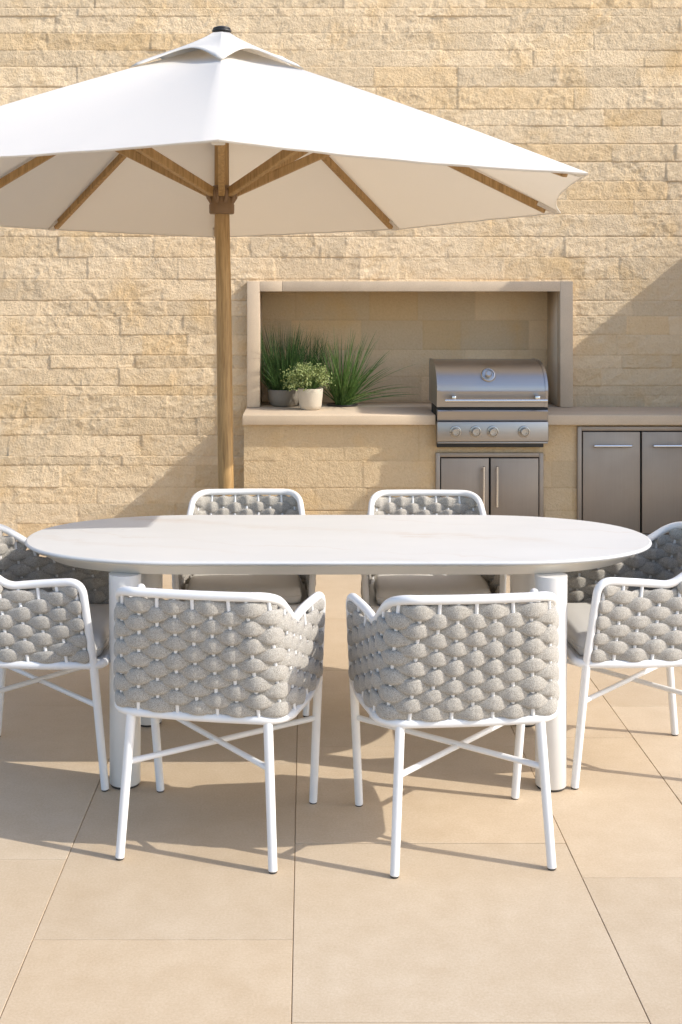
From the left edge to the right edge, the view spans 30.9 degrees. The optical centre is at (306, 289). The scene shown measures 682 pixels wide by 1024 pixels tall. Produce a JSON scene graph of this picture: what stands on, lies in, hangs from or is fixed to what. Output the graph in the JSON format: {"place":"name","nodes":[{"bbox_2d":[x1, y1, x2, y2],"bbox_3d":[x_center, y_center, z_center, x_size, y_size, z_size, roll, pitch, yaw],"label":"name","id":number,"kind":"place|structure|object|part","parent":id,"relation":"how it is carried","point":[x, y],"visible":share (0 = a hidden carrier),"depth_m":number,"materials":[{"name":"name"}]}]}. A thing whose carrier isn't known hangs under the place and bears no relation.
{"place":"outdoors","nodes":[
{"label":"outdoors","id":0,"kind":"place"},
{"bbox_2d":[261,322,336,406],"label":"potted grass","id":1,"kind":"object","parent":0,"point":[279,395],"depth_m":7.98,"materials":[{"name":"green plant"}]},
{"bbox_2d":[0,540,681,1023],"bbox_3d":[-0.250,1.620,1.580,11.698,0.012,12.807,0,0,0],"label":"paving","id":2,"kind":"structure","parent":0,"point":[188,908],"depth_m":3.41,"materials":[{"name":"tile"}]},
{"bbox_2d":[0,524,109,791],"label":"dining chair","id":3,"kind":"object","parent":2,"relation":"on","point":[54,615],"visible":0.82,"depth_m":3.96,"materials":[{"name":"fabric"}]},
{"bbox_2d":[113,584,325,873],"bbox_3d":[-0.271,1.224,3.675,0.603,0.781,0.539,0,0,11],"label":"dining chair","id":4,"kind":"object","parent":2,"relation":"on","point":[200,656],"visible":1,"depth_m":3.46,"materials":[{"name":"grey fabric"}]},
{"bbox_2d":[172,489,315,716],"bbox_3d":[-0.244,1.224,4.922,0.566,0.781,0.539,0,0,-2],"label":"dining chair","id":5,"kind":"object","parent":2,"relation":"on","point":[294,592],"visible":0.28,"depth_m":5.03,"materials":[{"name":"fabric"}]},
{"bbox_2d":[0,26,587,496],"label":"patio umbrella","id":6,"kind":"object","parent":2,"relation":"on","point":[222,134],"visible":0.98,"depth_m":5.49,"materials":[{"name":"white fabric"}]},
{"bbox_2d":[25,515,651,791],"bbox_3d":[0.111,1.242,4.362,2.192,0.745,0.833,0,0,0],"label":"dining table","id":7,"kind":"object","parent":2,"relation":"on","point":[529,553],"visible":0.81,"depth_m":4.15,"materials":[{"name":"white stone"}]},
{"bbox_2d":[0,0,681,537],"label":"stone wall","id":8,"kind":"structure","parent":2,"relation":"on","point":[108,376],"depth_m":8.00,"materials":[{"name":"stone"}]},
{"bbox_2d":[361,490,506,717],"bbox_3d":[0.488,1.224,4.897,0.566,0.781,0.539,0,0,1],"label":"dining chair","id":9,"kind":"object","parent":2,"relation":"on","point":[377,591],"visible":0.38,"depth_m":4.87,"materials":[{"name":"fabric"}]},
{"bbox_2d":[346,588,559,878],"bbox_3d":[0.441,1.224,3.634,0.603,0.781,0.539,0,0,-6],"label":"dining chair","id":10,"kind":"object","parent":2,"relation":"on","point":[480,660],"visible":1,"depth_m":3.41,"materials":[{"name":"fabric"}]},
{"bbox_2d":[242,402,681,519],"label":"kitchen counter","id":11,"kind":"object","parent":2,"relation":"on","point":[324,459],"visible":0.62,"depth_m":7.51,"materials":[{"name":"stone"}]},
{"bbox_2d":[280,361,335,409],"bbox_3d":[0.009,0.602,7.802,0.357,0.307,0.304,0,0,0],"label":"potted herb","id":12,"kind":"object","parent":11,"relation":"on","point":[310,394],"visible":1,"depth_m":7.75,"materials":[{"name":"green plant"}]},
{"bbox_2d":[429,358,547,446],"bbox_3d":[1.120,0.694,7.632,0.668,0.515,0.533,0,0,0],"label":"gas grill","id":13,"kind":"object","parent":11,"relation":"in","point":[489,403],"visible":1,"depth_m":7.42,"materials":[{"name":"metal"}]},
{"bbox_2d":[435,452,543,516],"bbox_3d":[1.113,1.237,7.486,0.654,0.496,0.088,0,0,0],"label":"steel cabinet","id":14,"kind":"object","parent":11,"relation":"in","point":[510,484],"visible":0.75,"depth_m":7.48,"materials":[{"name":"silver metal"}]},
{"bbox_3d":[0.962,1.237,7.469,0.290,0.433,0.055,0,0,0],"label":"door","id":15,"kind":"part","parent":14,"relation":"part of","materials":[{"name":"metal"}]},
{"bbox_3d":[1.264,1.237,7.469,0.290,0.433,0.055,0,0,0],"label":"door","id":16,"kind":"part","parent":14,"relation":"part of","materials":[{"name":"metal"}]},
{"bbox_2d":[577,426,681,535],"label":"steel cabinet","id":17,"kind":"object","parent":11,"relation":"in","point":[629,477],"visible":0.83,"depth_m":7.48,"materials":[{"name":"silver metal"}]},
{"bbox_3d":[1.851,1.169,7.469,0.347,0.618,0.055,0,0,0],"label":"door","id":18,"kind":"part","parent":17,"relation":"part of","materials":[{"name":"metal"}]},
{"bbox_3d":[2.210,1.169,7.469,0.348,0.618,0.055,0,0,0],"label":"door","id":19,"kind":"part","parent":17,"relation":"part of","materials":[{"name":"metal"}]},
{"bbox_2d":[563,522,681,789],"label":"dining chair","id":20,"kind":"object","parent":2,"relation":"on","point":[626,613],"visible":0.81,"depth_m":3.98,"materials":[{"name":"fabric"}]},
{"bbox_2d":[309,327,414,406],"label":"spiky grass","id":21,"kind":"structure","parent":0,"point":[343,392],"depth_m":8.01,"materials":[{"name":"green plant"}]}
]}

